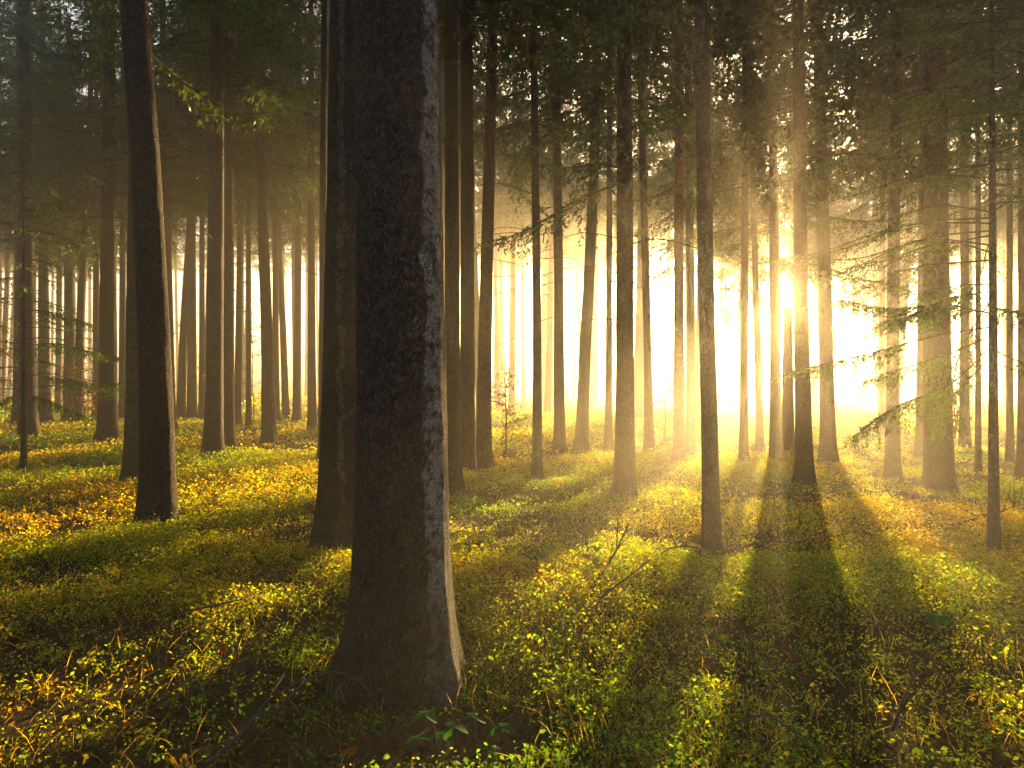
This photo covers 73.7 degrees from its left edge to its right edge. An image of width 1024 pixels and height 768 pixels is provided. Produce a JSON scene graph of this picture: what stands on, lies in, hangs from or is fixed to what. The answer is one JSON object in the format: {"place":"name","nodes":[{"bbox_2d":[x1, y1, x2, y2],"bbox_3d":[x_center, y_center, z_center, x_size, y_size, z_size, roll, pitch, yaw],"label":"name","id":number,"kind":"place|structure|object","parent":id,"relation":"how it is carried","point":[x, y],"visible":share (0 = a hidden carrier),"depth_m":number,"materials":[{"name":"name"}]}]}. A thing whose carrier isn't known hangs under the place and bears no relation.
{"place":"outdoors","nodes":[
{"label":"outdoors","id":0,"kind":"place"},
{"bbox_2d":[1,0,1017,381],"label":"sky","id":1,"kind":"structure","parent":0,"point":[659,325],"materials":[{"name":"white"}]},
{"bbox_2d":[0,378,1023,767],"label":"ground","id":2,"kind":"structure","parent":0,"point":[406,732],"depth_m":3.84,"materials":[{"name":"green plant"}]},
{"bbox_2d":[2,99,62,403],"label":"spruce tree","id":3,"kind":"object","parent":2,"relation":"on","point":[6,284],"visible":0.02,"depth_m":42.51,"materials":[{"name":"brown plant"}]},
{"bbox_2d":[0,294,84,432],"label":"beech sapling","id":4,"kind":"object","parent":2,"relation":"on","point":[14,369],"visible":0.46,"depth_m":20.11,"materials":[{"name":"green plant"}]},
{"bbox_2d":[0,0,92,430],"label":"spruce tree","id":5,"kind":"object","parent":2,"relation":"on","point":[46,149],"visible":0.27,"depth_m":22.21,"materials":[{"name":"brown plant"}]},
{"bbox_2d":[0,0,118,423],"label":"spruce tree","id":6,"kind":"object","parent":2,"relation":"on","point":[43,295],"visible":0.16,"depth_m":26.05,"materials":[{"name":"brown plant"}]},
{"bbox_2d":[0,107,124,471],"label":"young spruce","id":7,"kind":"object","parent":2,"relation":"on","point":[23,462],"visible":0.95,"depth_m":11.24,"materials":[{"name":"green plant"}]},
{"bbox_2d":[0,0,126,439],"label":"spruce tree","id":8,"kind":"object","parent":2,"relation":"on","point":[22,33],"visible":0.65,"depth_m":18.11,"materials":[{"name":"brown plant"}]},
{"bbox_2d":[0,14,126,421],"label":"spruce tree","id":9,"kind":"object","parent":2,"relation":"on","point":[69,300],"visible":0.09,"depth_m":27.13,"materials":[{"name":"brown plant"}]},
{"bbox_2d":[6,1,126,410],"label":"spruce tree","id":10,"kind":"object","parent":2,"relation":"on","point":[58,393],"visible":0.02,"depth_m":35.08,"materials":[{"name":"brown plant"}]},
{"bbox_2d":[8,1,127,420],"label":"spruce tree","id":11,"kind":"object","parent":2,"relation":"on","point":[96,279],"visible":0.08,"depth_m":26.09,"materials":[{"name":"brown plant"}]},
{"bbox_2d":[0,0,172,424],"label":"spruce tree","id":12,"kind":"object","parent":2,"relation":"on","point":[81,297],"visible":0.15,"depth_m":25.06,"materials":[{"name":"brown plant"}]},
{"bbox_2d":[52,349,123,428],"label":"beech sapling","id":13,"kind":"object","parent":2,"relation":"on","point":[84,379],"visible":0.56,"depth_m":22.19,"materials":[{"name":"green plant"}]},
{"bbox_2d":[0,0,208,444],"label":"spruce tree","id":14,"kind":"object","parent":2,"relation":"on","point":[107,424],"visible":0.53,"depth_m":16.60,"materials":[{"name":"brown plant"}]},
{"bbox_2d":[34,0,187,420],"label":"spruce tree","id":15,"kind":"object","parent":2,"relation":"on","point":[122,314],"visible":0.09,"depth_m":25.08,"materials":[{"name":"brown plant"}]},
{"bbox_2d":[119,0,179,528],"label":"spruce tree","id":16,"kind":"object","parent":2,"relation":"on","point":[157,496],"visible":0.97,"depth_m":7.23,"materials":[{"name":"brown plant"}]},
{"bbox_2d":[6,0,305,488],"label":"spruce tree","id":17,"kind":"object","parent":2,"relation":"on","point":[130,462],"visible":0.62,"depth_m":10.16,"materials":[{"name":"green plant"}]},
{"bbox_2d":[65,0,271,433],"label":"spruce tree","id":18,"kind":"object","parent":2,"relation":"on","point":[166,188],"visible":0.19,"depth_m":19.76,"materials":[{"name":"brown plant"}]},
{"bbox_2d":[84,0,256,422],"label":"spruce tree","id":19,"kind":"object","parent":2,"relation":"on","point":[181,388],"visible":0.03,"depth_m":26.07,"materials":[{"name":"brown plant"}]},
{"bbox_2d":[100,3,271,422],"bbox_3d":[-12.303,-8.327,25.952,6.530,20.100,6.256,0,0,0],"label":"spruce tree","id":20,"kind":"object","parent":2,"relation":"on","point":[191,409],"visible":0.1,"depth_m":26.06,"materials":[{"name":"brown plant"}]},
{"bbox_2d":[171,191,205,396],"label":"spruce tree","id":21,"kind":"object","parent":2,"relation":"on","point":[175,261],"visible":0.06,"depth_m":64.62,"materials":[{"name":"brown plant"}]},
{"bbox_2d":[116,2,270,422],"bbox_3d":[-12.082,-8.313,26.140,5.832,20.100,4.914,0,0,-28],"label":"spruce tree","id":22,"kind":"object","parent":2,"relation":"on","point":[201,399],"visible":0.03,"depth_m":26.10,"materials":[{"name":"brown plant"}]},
{"bbox_2d":[68,0,327,451],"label":"spruce tree","id":23,"kind":"object","parent":2,"relation":"on","point":[229,401],"visible":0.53,"depth_m":14.77,"materials":[{"name":"green plant"}]},
{"bbox_2d":[82,0,328,464],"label":"spruce tree","id":24,"kind":"object","parent":2,"relation":"on","point":[213,435],"visible":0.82,"depth_m":12.74,"materials":[{"name":"green plant"}]},
{"bbox_2d":[155,0,328,444],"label":"spruce tree","id":25,"kind":"object","parent":2,"relation":"on","point":[268,420],"visible":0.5,"depth_m":16.67,"materials":[{"name":"brown plant"}]},
{"bbox_2d":[157,0,326,428],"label":"spruce tree","id":26,"kind":"object","parent":2,"relation":"on","point":[238,345],"visible":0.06,"depth_m":22.50,"materials":[{"name":"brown plant"}]},
{"bbox_2d":[167,6,319,430],"bbox_3d":[-8.241,-6.880,21.214,5.471,17.100,4.931,0,0,0],"label":"spruce tree","id":27,"kind":"object","parent":2,"relation":"on","point":[287,209],"visible":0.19,"depth_m":21.06,"materials":[{"name":"brown plant"}]},
{"bbox_2d":[202,278,291,421],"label":"beech sapling","id":28,"kind":"object","parent":2,"relation":"on","point":[243,368],"visible":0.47,"depth_m":23.95,"materials":[{"name":"green plant"}]},
{"bbox_2d":[170,0,327,423],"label":"spruce tree","id":29,"kind":"object","parent":2,"relation":"on","point":[275,295],"visible":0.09,"depth_m":24.16,"materials":[{"name":"brown plant"}]},
{"bbox_2d":[203,674,310,767],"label":"fallen branch","id":30,"kind":"object","parent":2,"relation":"on","point":[212,759],"visible":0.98,"depth_m":2.85,"materials":[{"name":"brown wood"}]},
{"bbox_2d":[187,29,328,421],"bbox_3d":[-9.196,-8.074,26.290,6.125,19.500,5.587,0,0,0],"label":"spruce tree","id":31,"kind":"object","parent":2,"relation":"on","point":[284,373],"visible":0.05,"depth_m":26.09,"materials":[{"name":"brown plant"}]},
{"bbox_2d":[189,0,329,424],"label":"spruce tree","id":32,"kind":"object","parent":2,"relation":"on","point":[297,411],"visible":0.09,"depth_m":23.29,"materials":[{"name":"brown plant"}]},
{"bbox_2d":[190,0,329,432],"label":"spruce tree","id":33,"kind":"object","parent":2,"relation":"on","point":[311,385],"visible":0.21,"depth_m":19.75,"materials":[{"name":"brown plant"}]},
{"bbox_2d":[243,130,318,408],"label":"spruce tree","id":34,"kind":"object","parent":2,"relation":"on","point":[292,263],"visible":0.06,"depth_m":38.90,"materials":[{"name":"brown plant"}]},
{"bbox_2d":[243,0,329,416],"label":"spruce tree","id":35,"kind":"object","parent":2,"relation":"on","point":[289,232],"visible":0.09,"depth_m":26.98,"materials":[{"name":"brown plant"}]},
{"bbox_2d":[284,157,318,396],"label":"spruce tree","id":36,"kind":"object","parent":2,"relation":"on","point":[306,322],"visible":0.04,"depth_m":65.18,"materials":[{"name":"brown plant"}]},
{"bbox_2d":[306,0,355,553],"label":"spruce tree","id":37,"kind":"object","parent":2,"relation":"on","point":[332,524],"visible":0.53,"depth_m":6.13,"materials":[{"name":"brown plant"}]},
{"bbox_2d":[272,671,408,736],"bbox_3d":[-0.779,1.396,3.020,0.588,0.180,0.288,0,0,12],"label":"fallen branch","id":38,"kind":"object","parent":2,"relation":"on","point":[283,704],"visible":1,"depth_m":3.08,"materials":[{"name":"brown wood"}]},
{"bbox_2d":[215,0,468,465],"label":"spruce tree","id":39,"kind":"object","parent":2,"relation":"on","point":[323,148],"visible":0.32,"depth_m":12.31,"materials":[{"name":"brown plant"}]},
{"bbox_2d":[320,0,470,713],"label":"spruce tree","id":40,"kind":"object","parent":2,"relation":"on","point":[400,623],"visible":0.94,"depth_m":3.30,"materials":[{"name":"brown plant"}]},
{"bbox_2d":[408,710,467,757],"bbox_3d":[-0.298,1.429,2.818,0.240,0.180,0.166,0,0,0],"label":"bramble","id":41,"kind":"object","parent":2,"relation":"on","point":[447,733],"visible":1,"depth_m":2.77,"materials":[{"name":"green plant"}]},
{"bbox_2d":[306,0,592,491],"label":"spruce tree","id":42,"kind":"object","parent":2,"relation":"on","point":[452,339],"visible":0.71,"depth_m":9.68,"materials":[{"name":"brown plant"}]},
{"bbox_2d":[309,0,599,473],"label":"spruce tree","id":43,"kind":"object","parent":2,"relation":"on","point":[467,386],"visible":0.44,"depth_m":11.81,"materials":[{"name":"brown plant"}]},
{"bbox_2d":[439,1,497,243],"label":"spruce tree","id":44,"kind":"object","parent":2,"relation":"on","point":[443,184],"visible":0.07,"depth_m":24.74,"materials":[{"name":"brown plant"}]},
{"bbox_2d":[458,12,514,281],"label":"spruce tree","id":45,"kind":"object","parent":2,"relation":"on","point":[480,167],"visible":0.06,"depth_m":26.66,"materials":[{"name":"brown plant"}]},
{"bbox_2d":[439,0,550,423],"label":"spruce tree","id":46,"kind":"object","parent":2,"relation":"on","point":[482,95],"visible":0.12,"depth_m":21.28,"materials":[{"name":"brown plant"}]},
{"bbox_2d":[474,116,529,411],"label":"spruce tree","id":47,"kind":"object","parent":2,"relation":"on","point":[496,334],"visible":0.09,"depth_m":42.00,"materials":[{"name":"brown plant"}]},
{"bbox_2d":[478,119,530,407],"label":"spruce tree","id":48,"kind":"object","parent":2,"relation":"on","point":[500,317],"visible":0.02,"depth_m":50.15,"materials":[{"name":"brown plant"}]},
{"bbox_2d":[491,361,531,454],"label":"beech sapling","id":49,"kind":"object","parent":2,"relation":"on","point":[506,427],"visible":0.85,"depth_m":14.51,"materials":[{"name":"green plant"}]},
{"bbox_2d":[0,381,1023,767],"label":"bilberry undergrowth","id":50,"kind":"object","parent":2,"relation":"on","point":[122,539],"visible":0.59,"depth_m":5.07,"materials":[{"name":"green plant"}]},
{"bbox_2d":[496,81,542,409],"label":"spruce tree","id":51,"kind":"object","parent":2,"relation":"on","point":[523,402],"visible":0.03,"depth_m":45.83,"materials":[{"name":"brown plant"}]},
{"bbox_2d":[475,38,569,412],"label":"spruce tree","id":52,"kind":"object","parent":2,"relation":"on","point":[513,221],"visible":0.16,"depth_m":33.86,"materials":[{"name":"brown plant"}]},
{"bbox_2d":[440,0,607,469],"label":"spruce tree","id":53,"kind":"object","parent":2,"relation":"on","point":[484,455],"visible":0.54,"depth_m":12.49,"materials":[{"name":"brown plant"}]},
{"bbox_2d":[494,10,612,416],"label":"spruce tree","id":54,"kind":"object","parent":2,"relation":"on","point":[548,382],"visible":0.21,"depth_m":29.95,"materials":[{"name":"brown plant"}]},
{"bbox_2d":[502,36,605,413],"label":"spruce tree","id":55,"kind":"object","parent":2,"relation":"on","point":[544,315],"visible":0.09,"depth_m":38.70,"materials":[{"name":"brown plant"}]},
{"bbox_2d":[439,0,681,481],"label":"spruce tree","id":56,"kind":"object","parent":2,"relation":"on","point":[536,458],"visible":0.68,"depth_m":10.68,"materials":[{"name":"brown plant"}]},
{"bbox_2d":[516,103,606,411],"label":"spruce tree","id":57,"kind":"object","parent":2,"relation":"on","point":[552,392],"visible":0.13,"depth_m":42.59,"materials":[{"name":"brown plant"}]},
{"bbox_2d":[439,0,686,456],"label":"spruce tree","id":58,"kind":"object","parent":2,"relation":"on","point":[558,124],"visible":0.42,"depth_m":14.46,"materials":[{"name":"brown plant"}]},
{"bbox_2d":[563,249,583,400],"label":"spruce tree","id":59,"kind":"object","parent":2,"relation":"on","point":[567,391],"visible":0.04,"depth_m":70.28,"materials":[{"name":"brown plant"}]},
{"bbox_2d":[541,108,615,370],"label":"spruce tree","id":60,"kind":"object","parent":2,"relation":"on","point":[578,255],"visible":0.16,"depth_m":51.73,"materials":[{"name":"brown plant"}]},
{"bbox_2d":[563,160,605,402],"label":"spruce tree","id":61,"kind":"object","parent":2,"relation":"on","point":[574,361],"visible":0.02,"depth_m":58.26,"materials":[{"name":"brown plant"}]},
{"bbox_2d":[442,0,750,454],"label":"spruce tree","id":62,"kind":"object","parent":2,"relation":"on","point":[581,439],"visible":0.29,"depth_m":14.45,"materials":[{"name":"brown plant"}]},
{"bbox_2d":[562,106,637,409],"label":"spruce tree","id":63,"kind":"object","parent":2,"relation":"on","point":[593,376],"visible":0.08,"depth_m":43.94,"materials":[{"name":"brown plant"}]},
{"bbox_2d":[583,141,636,403],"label":"spruce tree","id":64,"kind":"object","parent":2,"relation":"on","point":[614,293],"visible":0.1,"depth_m":57.57,"materials":[{"name":"brown plant"}]},
{"bbox_2d":[469,0,767,501],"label":"spruce tree","id":65,"kind":"object","parent":2,"relation":"on","point":[624,480],"visible":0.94,"depth_m":8.74,"materials":[{"name":"green plant"}]},
{"bbox_2d":[496,0,741,452],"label":"spruce tree","id":66,"kind":"object","parent":2,"relation":"on","point":[608,442],"visible":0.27,"depth_m":14.82,"materials":[{"name":"brown plant"}]},
{"bbox_2d":[573,41,695,419],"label":"spruce tree","id":67,"kind":"object","parent":2,"relation":"on","point":[638,377],"visible":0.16,"depth_m":27.29,"materials":[{"name":"brown plant"}]},
{"bbox_2d":[545,0,755,453],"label":"spruce tree","id":68,"kind":"object","parent":2,"relation":"on","point":[648,439],"visible":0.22,"depth_m":14.17,"materials":[{"name":"brown plant"}]},
{"bbox_2d":[635,365,685,440],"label":"beech sapling","id":69,"kind":"object","parent":2,"relation":"on","point":[665,410],"visible":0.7,"depth_m":16.93,"materials":[{"name":"green plant"}]},
{"bbox_2d":[547,0,778,466],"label":"spruce tree","id":70,"kind":"object","parent":2,"relation":"on","point":[679,448],"visible":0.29,"depth_m":12.28,"materials":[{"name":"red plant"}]},
{"bbox_2d":[649,142,695,404],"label":"spruce tree","id":71,"kind":"object","parent":2,"relation":"on","point":[669,335],"visible":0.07,"depth_m":57.72,"materials":[{"name":"brown plant"}]},
{"bbox_2d":[581,0,767,556],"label":"spruce tree","id":72,"kind":"object","parent":2,"relation":"on","point":[711,535],"visible":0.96,"depth_m":6.06,"materials":[{"name":"brown plant"}]},
{"bbox_2d":[606,21,760,416],"bbox_3d":[7.782,-9.296,30.948,6.758,22.000,5.855,0,0,18],"label":"spruce tree","id":73,"kind":"object","parent":2,"relation":"on","point":[648,194],"visible":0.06,"depth_m":30.92,"materials":[{"name":"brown plant"}]},
{"bbox_2d":[612,24,768,426],"bbox_3d":[6.107,-6.014,22.577,5.980,15.400,4.950,0,0,0],"label":"spruce tree","id":74,"kind":"object","parent":2,"relation":"on","point":[660,275],"visible":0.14,"depth_m":22.59,"materials":[{"name":"brown plant"}]},
{"bbox_2d":[595,0,787,455],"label":"spruce tree","id":75,"kind":"object","parent":2,"relation":"on","point":[690,439],"visible":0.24,"depth_m":13.86,"materials":[{"name":"brown plant"}]},
{"bbox_2d":[611,0,889,466],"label":"spruce tree","id":76,"kind":"object","parent":2,"relation":"on","point":[742,172],"visible":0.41,"depth_m":12.29,"materials":[{"name":"brown plant"}]},
{"bbox_2d":[714,130,788,407],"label":"spruce tree","id":77,"kind":"object","parent":2,"relation":"on","point":[752,389],"visible":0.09,"depth_m":46.30,"materials":[{"name":"brown plant"}]},
{"bbox_2d":[713,148,792,412],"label":"spruce tree","id":78,"kind":"object","parent":2,"relation":"on","point":[736,398],"visible":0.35,"depth_m":34.66,"materials":[{"name":"green plant"}]},
{"bbox_2d":[651,0,863,456],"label":"spruce tree","id":79,"kind":"object","parent":2,"relation":"on","point":[759,437],"visible":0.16,"depth_m":13.87,"materials":[{"name":"brown plant"}]},
{"bbox_2d":[754,306,794,454],"bbox_3d":[5.767,0.075,14.383,0.850,3.300,2.128,0,0,39],"label":"dead snag","id":80,"kind":"object","parent":2,"relation":"on","point":[788,426],"visible":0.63,"depth_m":13.84,"materials":[{"name":"brown wood"}]},
{"bbox_2d":[761,147,814,406],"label":"spruce tree","id":81,"kind":"object","parent":2,"relation":"on","point":[791,297],"visible":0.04,"depth_m":52.27,"materials":[{"name":"brown plant"}]},
{"bbox_2d":[672,0,912,465],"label":"spruce tree","id":82,"kind":"object","parent":2,"relation":"on","point":[776,445],"visible":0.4,"depth_m":12.28,"materials":[{"name":"green plant"}]},
{"bbox_2d":[684,0,967,467],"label":"spruce tree","id":83,"kind":"object","parent":2,"relation":"on","point":[827,434],"visible":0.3,"depth_m":12.22,"materials":[{"name":"green plant"}]},
{"bbox_2d":[780,120,872,414],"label":"spruce tree","id":84,"kind":"object","parent":2,"relation":"on","point":[814,352],"visible":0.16,"depth_m":34.37,"materials":[{"name":"green plant"}]},
{"bbox_2d":[678,0,1004,487],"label":"spruce tree","id":85,"kind":"object","parent":2,"relation":"on","point":[804,470],"visible":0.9,"depth_m":9.86,"materials":[{"name":"green plant"}]},
{"bbox_2d":[830,143,872,405],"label":"spruce tree","id":86,"kind":"object","parent":2,"relation":"on","point":[855,373],"visible":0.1,"depth_m":49.14,"materials":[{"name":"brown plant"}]},
{"bbox_2d":[809,134,917,410],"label":"spruce tree","id":87,"kind":"object","parent":2,"relation":"on","point":[876,249],"visible":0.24,"depth_m":36.37,"materials":[{"name":"green plant"}]},
{"bbox_2d":[832,125,905,405],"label":"spruce tree","id":88,"kind":"object","parent":2,"relation":"on","point":[865,371],"visible":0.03,"depth_m":52.24,"materials":[{"name":"brown plant"}]},
{"bbox_2d":[835,171,913,408],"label":"spruce tree","id":89,"kind":"object","parent":2,"relation":"on","point":[874,390],"visible":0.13,"depth_m":44.00,"materials":[{"name":"green plant"}]},
{"bbox_2d":[769,0,999,482],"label":"spruce tree","id":90,"kind":"object","parent":2,"relation":"on","point":[892,467],"visible":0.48,"depth_m":10.32,"materials":[{"name":"brown plant"}]},
{"bbox_2d":[755,0,1023,554],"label":"young spruce","id":91,"kind":"object","parent":2,"relation":"on","point":[941,307],"visible":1,"depth_m":6.03,"materials":[{"name":"green plant"}]},
{"bbox_2d":[778,1,1016,436],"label":"spruce tree","id":92,"kind":"object","parent":2,"relation":"on","point":[881,400],"visible":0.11,"depth_m":18.65,"materials":[{"name":"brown plant"}]},
{"bbox_2d":[781,0,1023,496],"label":"spruce tree","id":93,"kind":"object","parent":2,"relation":"on","point":[939,472],"visible":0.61,"depth_m":9.41,"materials":[{"name":"brown plant"}]},
{"bbox_2d":[832,65,974,405],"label":"spruce tree","id":94,"kind":"object","parent":2,"relation":"on","point":[911,281],"visible":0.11,"depth_m":31.60,"materials":[{"name":"green plant"}]},
{"bbox_2d":[808,2,1017,459],"bbox_3d":[8.227,-7.694,13.710,5.232,18.900,5.249,0,0,32],"label":"spruce tree","id":95,"kind":"object","parent":2,"relation":"on","point":[918,448],"visible":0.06,"depth_m":13.61,"materials":[{"name":"brown plant"}]},
{"bbox_2d":[811,2,1017,449],"bbox_3d":[9.822,-7.745,15.185,5.220,18.900,5.893,0,0,0],"label":"spruce tree","id":96,"kind":"object","parent":2,"relation":"on","point":[964,202],"visible":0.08,"depth_m":15.16,"materials":[{"name":"brown plant"}]},
{"bbox_2d":[847,0,1022,463],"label":"spruce tree","id":97,"kind":"object","parent":2,"relation":"on","point":[1010,455],"visible":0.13,"depth_m":12.80,"materials":[{"name":"brown plant"}]},
{"bbox_2d":[851,0,1023,480],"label":"spruce tree","id":98,"kind":"object","parent":2,"relation":"on","point":[1018,153],"visible":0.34,"depth_m":10.88,"materials":[{"name":"green plant"}]},
{"bbox_2d":[853,0,1023,474],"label":"spruce tree","id":99,"kind":"object","parent":2,"relation":"on","point":[978,444],"visible":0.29,"depth_m":11.45,"materials":[{"name":"brown plant"}]},
{"bbox_2d":[900,120,1017,410],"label":"spruce tree","id":100,"kind":"object","parent":2,"relation":"on","point":[971,201],"visible":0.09,"depth_m":32.87,"materials":[{"name":"brown plant"}]},
{"bbox_2d":[954,87,1017,411],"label":"spruce tree","id":101,"kind":"object","parent":2,"relation":"on","point":[1004,253],"visible":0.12,"depth_m":37.31,"materials":[{"name":"brown plant"}]},
{"bbox_2d":[973,184,1017,399],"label":"spruce tree","id":102,"kind":"object","parent":2,"relation":"on","point":[999,344],"visible":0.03,"depth_m":66.07,"materials":[{"name":"brown plant"}]},
{"bbox_2d":[0,458,1023,767],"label":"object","id":103,"kind":"object","parent":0,"point":[442,726],"visible":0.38,"depth_m":3.48,"materials":[{"name":"plant"}]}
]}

